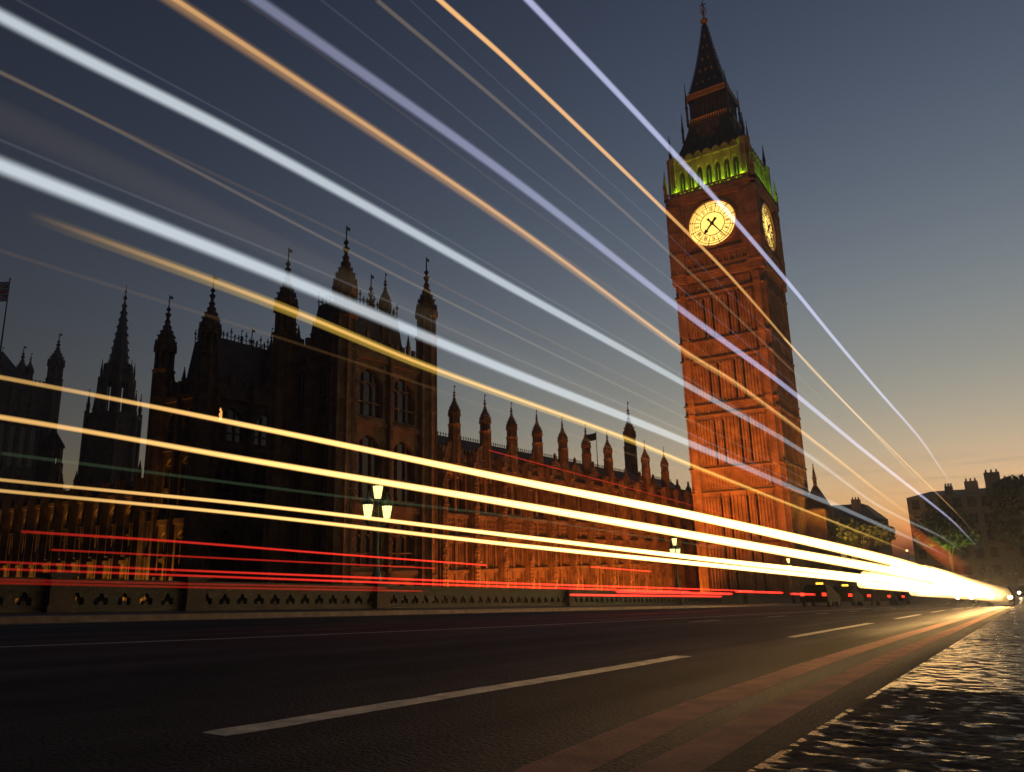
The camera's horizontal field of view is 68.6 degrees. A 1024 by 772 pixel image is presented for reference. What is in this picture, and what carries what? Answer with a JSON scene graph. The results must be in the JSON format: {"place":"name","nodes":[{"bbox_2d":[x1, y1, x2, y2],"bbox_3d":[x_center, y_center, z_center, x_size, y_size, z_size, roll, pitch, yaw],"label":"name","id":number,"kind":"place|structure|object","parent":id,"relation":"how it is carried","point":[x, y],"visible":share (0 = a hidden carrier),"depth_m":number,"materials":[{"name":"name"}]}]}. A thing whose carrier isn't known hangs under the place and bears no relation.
{"place":"outdoors","nodes":[
{"label":"outdoors","id":0,"kind":"place"},
{"bbox_2d":[0,278,64,499],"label":"building","id":1,"kind":"structure","parent":0,"point":[29,408],"depth_m":170.25,"materials":[{"name":"stone"}]},
{"bbox_2d":[0,424,4,460],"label":"window","id":2,"kind":"structure","parent":1,"relation":"in","point":[2,427],"depth_m":165.66,"materials":[{"name":"black glass"}]},
{"bbox_2d":[0,282,8,301],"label":"flag","id":3,"kind":"object","parent":1,"relation":"attached to","point":[3,290],"visible":1,"depth_m":179.41,"materials":[{"name":"fabric"}]},
{"bbox_2d":[5,425,15,465],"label":"window","id":4,"kind":"structure","parent":1,"relation":"in","point":[12,428],"depth_m":166.86,"materials":[{"name":"black glass"}]},
{"bbox_2d":[16,427,25,466],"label":"window","id":5,"kind":"structure","parent":1,"relation":"in","point":[23,429],"depth_m":168.62,"materials":[{"name":"black glass"}]},
{"bbox_2d":[26,428,35,467],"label":"window","id":6,"kind":"structure","parent":1,"relation":"in","point":[33,431],"depth_m":170.36,"materials":[{"name":"black glass"}]},
{"bbox_2d":[77,285,142,488],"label":"central spire tower","id":7,"kind":"structure","parent":0,"point":[111,438],"depth_m":139.37,"materials":[{"name":"stone"}]},
{"bbox_2d":[261,225,437,606],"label":"palace pavilion","id":8,"kind":"structure","parent":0,"point":[353,404],"depth_m":60.58,"materials":[{"name":"stone"}]},
{"bbox_2d":[287,521,299,569],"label":"window","id":9,"kind":"structure","parent":8,"relation":"in","point":[294,525],"depth_m":58.69,"materials":[{"name":"glass"}]},
{"bbox_2d":[290,436,303,502],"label":"column","id":10,"kind":"structure","parent":8,"relation":"in","point":[297,441],"depth_m":60.06,"materials":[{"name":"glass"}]},
{"bbox_2d":[293,370,305,420],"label":"window","id":11,"kind":"structure","parent":8,"relation":"in","point":[300,375],"depth_m":61.47,"materials":[{"name":"glass"}]},
{"bbox_2d":[309,519,322,569],"bbox_3d":[-14.685,12.045,57.123,1.480,3.720,0.460,-10,-16,32],"label":"window","id":12,"kind":"structure","parent":8,"relation":"in","point":[317,525],"depth_m":57.34,"materials":[{"name":"glass"}]},
{"bbox_2d":[311,432,325,500],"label":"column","id":13,"kind":"structure","parent":8,"relation":"in","point":[320,440],"depth_m":58.73,"materials":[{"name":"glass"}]},
{"bbox_2d":[314,364,327,416],"bbox_3d":[-15.004,0.374,59.897,1.480,4.120,0.460,-10,-16,32],"label":"window","id":14,"kind":"structure","parent":8,"relation":"in","point":[322,371],"depth_m":60.14,"materials":[{"name":"glass"}]},
{"bbox_2d":[354,519,380,567],"bbox_3d":[-11.367,12.252,58.377,0.460,3.720,3.080,-10,-16,32],"label":"window","id":15,"kind":"structure","parent":8,"relation":"in","point":[364,553],"depth_m":58.49,"materials":[{"name":"glass"}]},
{"bbox_2d":[356,433,381,500],"bbox_3d":[-11.526,6.465,59.752,0.460,5.220,3.080,-10,-16,32],"label":"window","id":16,"kind":"structure","parent":8,"relation":"in","point":[369,447],"depth_m":59.95,"materials":[{"name":"glass"}]},
{"bbox_2d":[357,365,382,419],"bbox_3d":[-11.687,0.581,61.150,0.460,4.120,3.080,-10,-16,32],"label":"window","id":17,"kind":"structure","parent":8,"relation":"in","point":[370,383],"depth_m":61.44,"materials":[{"name":"glass"}]},
{"bbox_2d":[391,583,413,605],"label":"window","id":18,"kind":"structure","parent":8,"relation":"in","point":[401,584],"depth_m":61.23,"materials":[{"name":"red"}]},
{"bbox_2d":[391,520,414,566],"bbox_3d":[-9.119,12.986,61.726,0.460,3.720,3.080,-10,-16,32],"label":"window","id":19,"kind":"structure","parent":8,"relation":"in","point":[403,531],"depth_m":62.05,"materials":[{"name":"glass"}]},
{"bbox_2d":[392,439,415,503],"bbox_3d":[-9.278,7.200,63.101,0.460,5.220,3.080,-10,-16,32],"label":"window","id":20,"kind":"structure","parent":8,"relation":"in","point":[403,457],"depth_m":63.43,"materials":[{"name":"glass"}]},
{"bbox_2d":[393,375,415,426],"bbox_3d":[-9.439,1.316,64.500,0.460,4.120,3.080,-10,-16,32],"label":"window","id":21,"kind":"structure","parent":8,"relation":"in","point":[404,393],"depth_m":64.85,"materials":[{"name":"glass"}]},
{"bbox_2d":[0,579,931,616],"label":"pavement","id":22,"kind":"structure","parent":0,"point":[907,585],"depth_m":24.06,"materials":[{"name":"grey concrete"}]},
{"bbox_2d":[0,579,1018,771],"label":"road","id":23,"kind":"structure","parent":0,"point":[161,704],"depth_m":4.38,"materials":[{"name":"grey asphalt"}]},
{"bbox_2d":[22,603,867,624],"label":"lane line","id":24,"kind":"object","parent":23,"relation":"on","point":[315,617],"visible":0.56,"depth_m":18.13,"materials":[{"name":"white paint"}]},
{"bbox_2d":[202,655,690,735],"bbox_3d":[0.202,1.755,4.499,0.192,0.239,4.600,-10,-16,32],"label":"lane marking","id":25,"kind":"object","parent":23,"relation":"on","point":[301,719],"visible":1,"depth_m":3.46,"materials":[{"name":"white paint"}]},
{"bbox_2d":[2,602,949,646],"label":"lane line","id":26,"kind":"object","parent":23,"relation":"on","point":[365,632],"visible":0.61,"depth_m":10.04,"materials":[{"name":"white paint"}]},
{"bbox_2d":[512,602,1010,771],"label":"red line","id":27,"kind":"object","parent":23,"relation":"on","point":[590,754],"visible":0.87,"depth_m":2.96,"materials":[{"name":"paint"}]},
{"bbox_2d":[627,605,1012,771],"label":"red line","id":28,"kind":"object","parent":23,"relation":"on","point":[704,751],"visible":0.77,"depth_m":2.92,"materials":[{"name":"paint"}]},
{"bbox_2d":[800,583,840,606],"bbox_3d":[21.090,14.260,51.303,1.760,1.600,4.490,-10,-19,32],"label":"car","id":29,"kind":"object","parent":23,"relation":"on","point":[813,594],"visible":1,"depth_m":49.90,"materials":[{"name":"paint"}]},
{"bbox_2d":[788,623,872,636],"bbox_3d":[5.471,4.043,12.519,0.150,0.380,7.305,-10,-16,31],"label":"lane marking","id":30,"kind":"object","parent":23,"relation":"on","point":[805,634],"visible":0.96,"depth_m":11.67,"materials":[{"name":"white paint"}]},
{"bbox_2d":[832,584,863,605],"bbox_3d":[25.654,16.068,57.636,1.760,1.600,4.490,-10,-19,32],"label":"car","id":31,"kind":"object","parent":23,"relation":"on","point":[846,592],"visible":0.64,"depth_m":56.36,"materials":[{"name":"paint"}]},
{"bbox_2d":[851,586,879,605],"bbox_3d":[30.517,18.150,64.933,1.760,1.600,4.490,-10,-19,32],"label":"car","id":32,"kind":"object","parent":23,"relation":"on","point":[870,595],"visible":0.59,"depth_m":63.61,"materials":[{"name":"paint"}]},
{"bbox_2d":[747,585,1019,771],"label":"kerb","id":33,"kind":"structure","parent":23,"relation":"on","point":[773,758],"depth_m":2.17,"materials":[{"name":"stone"}]},
{"bbox_2d":[874,588,897,604],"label":"car","id":34,"kind":"object","parent":23,"relation":"on","point":[885,594],"visible":0.61,"depth_m":71.46,"materials":[{"name":"paint"}]},
{"bbox_2d":[889,589,910,603],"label":"car","id":35,"kind":"object","parent":23,"relation":"on","point":[902,595],"visible":0.62,"depth_m":81.33,"materials":[{"name":"paint"}]},
{"bbox_2d":[955,590,976,604],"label":"car","id":36,"kind":"object","parent":23,"relation":"on","point":[965,595],"visible":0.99,"depth_m":78.99,"materials":[{"name":"paint"}]},
{"bbox_2d":[987,587,1015,605],"bbox_3d":[38.343,16.510,58.849,1.760,1.460,4.490,-10,-19,32],"label":"car","id":37,"kind":"object","parent":23,"relation":"on","point":[1000,594],"visible":0.95,"depth_m":57.57,"materials":[{"name":"paint"}]},
{"bbox_2d":[0,0,1023,555],"label":"sky","id":38,"kind":"structure","parent":0,"point":[159,149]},
{"bbox_2d":[437,386,699,604],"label":"palace range","id":39,"kind":"structure","parent":0,"point":[510,515],"depth_m":82.59,"materials":[{"name":"stone"}]},
{"bbox_2d":[448,472,454,510],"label":"window","id":40,"kind":"structure","parent":39,"relation":"in","point":[450,474],"depth_m":68.48,"materials":[{"name":"glass"}]},
{"bbox_2d":[457,473,464,511],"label":"window","id":41,"kind":"structure","parent":39,"relation":"in","point":[460,477],"depth_m":69.51,"materials":[{"name":"glass"}]},
{"bbox_2d":[479,476,484,512],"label":"window","id":42,"kind":"structure","parent":39,"relation":"in","point":[480,477],"depth_m":72.40,"materials":[{"name":"glass"}]},
{"bbox_2d":[486,477,493,513],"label":"window","id":43,"kind":"structure","parent":39,"relation":"in","point":[489,481],"depth_m":73.41,"materials":[{"name":"glass"}]},
{"bbox_2d":[513,481,519,515],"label":"window","id":44,"kind":"structure","parent":39,"relation":"in","point":[515,483],"depth_m":77.26,"materials":[{"name":"glass"}]},
{"bbox_2d":[537,484,543,516],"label":"window","id":45,"kind":"structure","parent":39,"relation":"in","point":[539,487],"depth_m":81.16,"materials":[{"name":"glass"}]},
{"bbox_2d":[559,487,564,518],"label":"window","id":46,"kind":"structure","parent":39,"relation":"in","point":[561,492],"depth_m":85.06,"materials":[{"name":"glass"}]},
{"bbox_2d":[579,490,584,519],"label":"window","id":47,"kind":"structure","parent":39,"relation":"in","point":[580,491],"depth_m":88.89,"materials":[{"name":"glass"}]},
{"bbox_2d":[587,433,597,466],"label":"flagpole","id":48,"kind":"object","parent":39,"relation":"attached to","point":[592,437],"visible":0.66,"depth_m":103.83,"materials":[{"name":"black metal"}]},
{"bbox_2d":[842,556,917,589],"bbox_3d":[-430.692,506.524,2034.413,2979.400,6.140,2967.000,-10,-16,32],"label":"palace ground","id":49,"kind":"structure","parent":0,"point":[902,569],"depth_m":253.39,"materials":[{"name":"white"}]},
{"bbox_2d":[0,460,177,608],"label":"palace river front","id":50,"kind":"structure","parent":49,"relation":"on","point":[90,530],"depth_m":76.15,"materials":[{"name":"stone"}]},
{"bbox_2d":[36,412,64,494],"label":"ventilation turret","id":51,"kind":"object","parent":50,"relation":"on","point":[53,446],"visible":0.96,"depth_m":97.61,"materials":[{"name":"stone"}]},
{"bbox_2d":[88,507,97,557],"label":"window","id":52,"kind":"structure","parent":50,"relation":"in","point":[96,508],"depth_m":76.06,"materials":[{"name":"glass"}]},
{"bbox_2d":[104,505,113,557],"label":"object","id":53,"kind":"structure","parent":50,"relation":"in","point":[111,511],"depth_m":74.50,"materials":[{"name":"glass"}]},
{"bbox_2d":[120,503,130,556],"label":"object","id":54,"kind":"structure","parent":50,"relation":"in","point":[128,506],"depth_m":72.90,"materials":[{"name":"glass"}]},
{"bbox_2d":[134,276,298,607],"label":"palace pavilion","id":55,"kind":"structure","parent":49,"relation":"on","point":[207,429],"depth_m":69.91,"materials":[{"name":"stone"}]},
{"bbox_2d":[156,532,164,573],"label":"window","id":56,"kind":"structure","parent":55,"relation":"in","point":[162,534],"depth_m":68.85,"materials":[{"name":"glass"}]},
{"bbox_2d":[160,459,171,515],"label":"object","id":57,"kind":"structure","parent":55,"relation":"in","point":[168,462],"depth_m":70.31,"materials":[{"name":"glass"}]},
{"bbox_2d":[166,410,175,444],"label":"window","id":58,"kind":"structure","parent":55,"relation":"in","point":[172,412],"depth_m":71.31,"materials":[{"name":"glass"}]},
{"bbox_2d":[172,530,182,572],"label":"window","id":59,"kind":"structure","parent":55,"relation":"in","point":[179,536],"depth_m":67.30,"materials":[{"name":"glass"}]},
{"bbox_2d":[177,456,188,513],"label":"column","id":60,"kind":"structure","parent":55,"relation":"in","point":[184,459],"depth_m":68.67,"materials":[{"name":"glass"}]},
{"bbox_2d":[182,406,191,441],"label":"window","id":61,"kind":"structure","parent":55,"relation":"in","point":[188,409],"depth_m":69.97,"materials":[{"name":"glass"}]},
{"bbox_2d":[209,530,238,571],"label":"window","id":62,"kind":"structure","parent":55,"relation":"in","point":[224,543],"depth_m":68.37,"materials":[{"name":"glass"}]},
{"bbox_2d":[213,456,242,513],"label":"window","id":63,"kind":"structure","parent":55,"relation":"in","point":[228,469],"depth_m":69.71,"materials":[{"name":"glass"}]},
{"bbox_2d":[217,406,245,443],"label":"window","id":64,"kind":"structure","parent":55,"relation":"in","point":[232,422],"depth_m":71.08,"materials":[{"name":"glass"}]},
{"bbox_2d":[247,531,263,570],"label":"window","id":65,"kind":"structure","parent":55,"relation":"in","point":[255,547],"depth_m":71.17,"materials":[{"name":"glass"}]},
{"bbox_2d":[250,460,266,514],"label":"window","id":66,"kind":"structure","parent":55,"relation":"in","point":[258,488],"depth_m":72.58,"materials":[{"name":"glass"}]},
{"bbox_2d":[254,412,268,447],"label":"window","id":67,"kind":"structure","parent":55,"relation":"in","point":[261,419],"depth_m":73.83,"materials":[{"name":"glass"}]},
{"bbox_2d":[663,1,812,602],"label":"clock tower","id":68,"kind":"structure","parent":49,"relation":"on","point":[750,492],"depth_m":104.16,"materials":[{"name":"stone"}]},
{"bbox_2d":[739,417,744,461],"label":"window","id":69,"kind":"structure","parent":68,"relation":"in","point":[739,417],"depth_m":100.95,"materials":[{"name":"brown glass"}]},
{"bbox_2d":[747,495,752,538],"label":"window","id":70,"kind":"structure","parent":68,"relation":"in","point":[747,495],"depth_m":98.55,"materials":[{"name":"brown glass"}]},
{"bbox_2d":[748,416,753,460],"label":"window","id":71,"kind":"structure","parent":68,"relation":"in","point":[748,416],"depth_m":100.32,"materials":[{"name":"brown glass"}]},
{"bbox_2d":[752,545,757,593],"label":"window","id":72,"kind":"structure","parent":68,"relation":"in","point":[752,545],"depth_m":97.01,"materials":[{"name":"brown glass"}]},
{"bbox_2d":[756,495,761,537],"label":"window","id":73,"kind":"structure","parent":68,"relation":"in","point":[756,495],"depth_m":97.90,"materials":[{"name":"brown glass"}]},
{"bbox_2d":[761,546,767,593],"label":"window","id":74,"kind":"structure","parent":68,"relation":"in","point":[761,546],"depth_m":96.37,"materials":[{"name":"brown glass"}]},
{"bbox_2d":[805,464,842,587],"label":"tower annex","id":75,"kind":"object","parent":49,"relation":"on","point":[822,543],"visible":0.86,"depth_m":101.61,"materials":[{"name":"stone"}]},
{"bbox_2d":[837,535,850,548],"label":"street tree","id":76,"kind":"object","parent":49,"relation":"on","point":[841,544],"visible":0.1,"depth_m":174.21,"materials":[{"name":"green plant"}]},
{"bbox_2d":[831,497,895,577],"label":"office building","id":77,"kind":"structure","parent":49,"relation":"on","point":[880,561],"depth_m":202.78,"materials":[{"name":"stone"}]},
{"bbox_2d":[835,514,896,582],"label":"street tree","id":78,"kind":"object","parent":49,"relation":"on","point":[856,530],"visible":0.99,"depth_m":169.63,"materials":[{"name":"green plant"}]},
{"bbox_2d":[757,688,1023,771],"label":"rough pavement","id":79,"kind":"structure","parent":0,"point":[899,730],"depth_m":1.89,"materials":[{"name":"stone"}]},
{"bbox_2d":[890,601,1023,695],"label":"pavement","id":80,"kind":"structure","parent":0,"point":[988,658],"depth_m":4.00,"materials":[{"name":"stone"}]},
{"bbox_2d":[1018,579,1023,600],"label":"pavement bed","id":81,"kind":"object","parent":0,"point":[1020,582],"visible":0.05,"depth_m":136.22,"materials":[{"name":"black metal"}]},
{"bbox_2d":[985,474,1023,547],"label":"street tree","id":82,"kind":"object","parent":81,"relation":"on","point":[1004,498],"visible":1,"depth_m":102.90,"materials":[{"name":"green plant"}]},
{"bbox_3d":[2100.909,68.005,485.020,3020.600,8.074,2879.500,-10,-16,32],"label":"street ground","id":83,"kind":"structure","parent":0,"visible":0},
{"bbox_2d":[0,580,934,623],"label":"kerb","id":84,"kind":"structure","parent":83,"relation":"on","point":[79,618],"depth_m":19.16,"materials":[{"name":"stone"}]},
{"bbox_2d":[912,506,981,588],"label":"street tree","id":85,"kind":"object","parent":83,"relation":"on","point":[946,529],"visible":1,"depth_m":126.18,"materials":[{"name":"green plant"}]},
{"bbox_2d":[906,469,1023,579],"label":"office building","id":86,"kind":"structure","parent":83,"relation":"on","point":[988,556],"depth_m":165.71,"materials":[{"name":"stone"}]},
{"bbox_2d":[911,500,919,509],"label":"window","id":87,"kind":"structure","parent":86,"relation":"in","point":[915,503],"depth_m":171.86,"materials":[{"name":"black glass"}]},
{"bbox_2d":[918,549,927,558],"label":"window","id":88,"kind":"structure","parent":86,"relation":"in","point":[922,552],"depth_m":169.32,"materials":[{"name":"black glass"}]},
{"bbox_2d":[921,566,929,575],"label":"window","id":89,"kind":"structure","parent":86,"relation":"in","point":[925,569],"depth_m":168.48,"materials":[{"name":"glass"}]},
{"bbox_2d":[925,499,933,508],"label":"window","id":90,"kind":"structure","parent":86,"relation":"in","point":[928,502],"depth_m":170.42,"materials":[{"name":"glass"}]},
{"bbox_2d":[932,549,941,558],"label":"window","id":91,"kind":"structure","parent":86,"relation":"in","point":[936,552],"depth_m":167.84,"materials":[{"name":"glass"}]},
{"bbox_2d":[935,566,943,575],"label":"window","id":92,"kind":"structure","parent":86,"relation":"in","point":[939,569],"depth_m":167.00,"materials":[{"name":"glass"}]},
{"bbox_2d":[938,498,947,507],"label":"window","id":93,"kind":"structure","parent":86,"relation":"in","point":[942,502],"depth_m":168.95,"materials":[{"name":"black glass"}]},
{"bbox_2d":[952,497,961,507],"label":"window","id":94,"kind":"structure","parent":86,"relation":"in","point":[956,501],"depth_m":167.47,"materials":[{"name":"black glass"}]},
{"bbox_2d":[960,548,969,557],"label":"window","id":95,"kind":"structure","parent":86,"relation":"in","point":[964,551],"depth_m":164.95,"materials":[{"name":"black glass"}]},
{"bbox_2d":[963,565,972,575],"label":"window","id":96,"kind":"structure","parent":86,"relation":"in","point":[967,568],"depth_m":164.09,"materials":[{"name":"glass"}]},
{"bbox_2d":[967,496,975,506],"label":"window","id":97,"kind":"structure","parent":86,"relation":"in","point":[971,502],"depth_m":166.05,"materials":[{"name":"black glass"}]},
{"bbox_2d":[975,548,984,557],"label":"window","id":98,"kind":"structure","parent":86,"relation":"in","point":[979,551],"depth_m":163.49,"materials":[{"name":"black glass"}]},
{"bbox_2d":[978,565,987,574],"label":"window","id":99,"kind":"structure","parent":86,"relation":"in","point":[982,569],"depth_m":162.64,"materials":[{"name":"black glass"}]},
{"bbox_2d":[990,547,999,557],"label":"window","id":100,"kind":"structure","parent":86,"relation":"in","point":[994,551],"depth_m":162.04,"materials":[{"name":"black glass"}]},
{"bbox_2d":[993,565,1002,574],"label":"window","id":101,"kind":"structure","parent":86,"relation":"in","point":[997,569],"depth_m":161.17,"materials":[{"name":"black glass"}]},
{"bbox_2d":[1005,547,1014,556],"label":"window","id":102,"kind":"structure","parent":86,"relation":"in","point":[1009,551],"depth_m":160.58,"materials":[{"name":"black glass"}]},
{"bbox_2d":[1008,564,1017,574],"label":"window","id":103,"kind":"structure","parent":86,"relation":"in","point":[1012,568],"depth_m":159.76,"materials":[{"name":"black glass"}]},
{"bbox_2d":[1017,585,1023,597],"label":"car","id":104,"kind":"object","parent":83,"relation":"on","point":[1020,591],"visible":1,"depth_m":96.60,"materials":[{"name":"paint"}]},
{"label":"bridge deck","id":105,"kind":"structure","parent":0,"visible":0},
{"bbox_2d":[0,572,821,612],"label":"bridge parapet","id":106,"kind":"structure","parent":105,"relation":"on","point":[54,592],"depth_m":24.09,"materials":[{"name":"stone"}]},
{"bbox_2d":[362,473,392,581],"bbox_3d":[-5.081,5.285,28.325,0.470,4.060,1.510,-10,-16,32],"label":"street lamp","id":107,"kind":"object","parent":106,"relation":"on","point":[368,504],"visible":1,"depth_m":28.23,"materials":[{"name":"green paint"}]},
{"bbox_2d":[669,531,680,589],"bbox_3d":[11.464,12.199,52.552,0.470,4.060,1.510,-10,-16,32],"label":"street lamp","id":108,"kind":"object","parent":106,"relation":"on","point":[674,548],"visible":0.99,"depth_m":52.42,"materials":[{"name":"green paint"}]},
{"bbox_2d":[785,554,793,593],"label":"street lamp","id":109,"kind":"object","parent":106,"relation":"on","point":[788,564],"visible":1,"depth_m":77.79,"materials":[{"name":"green paint"}]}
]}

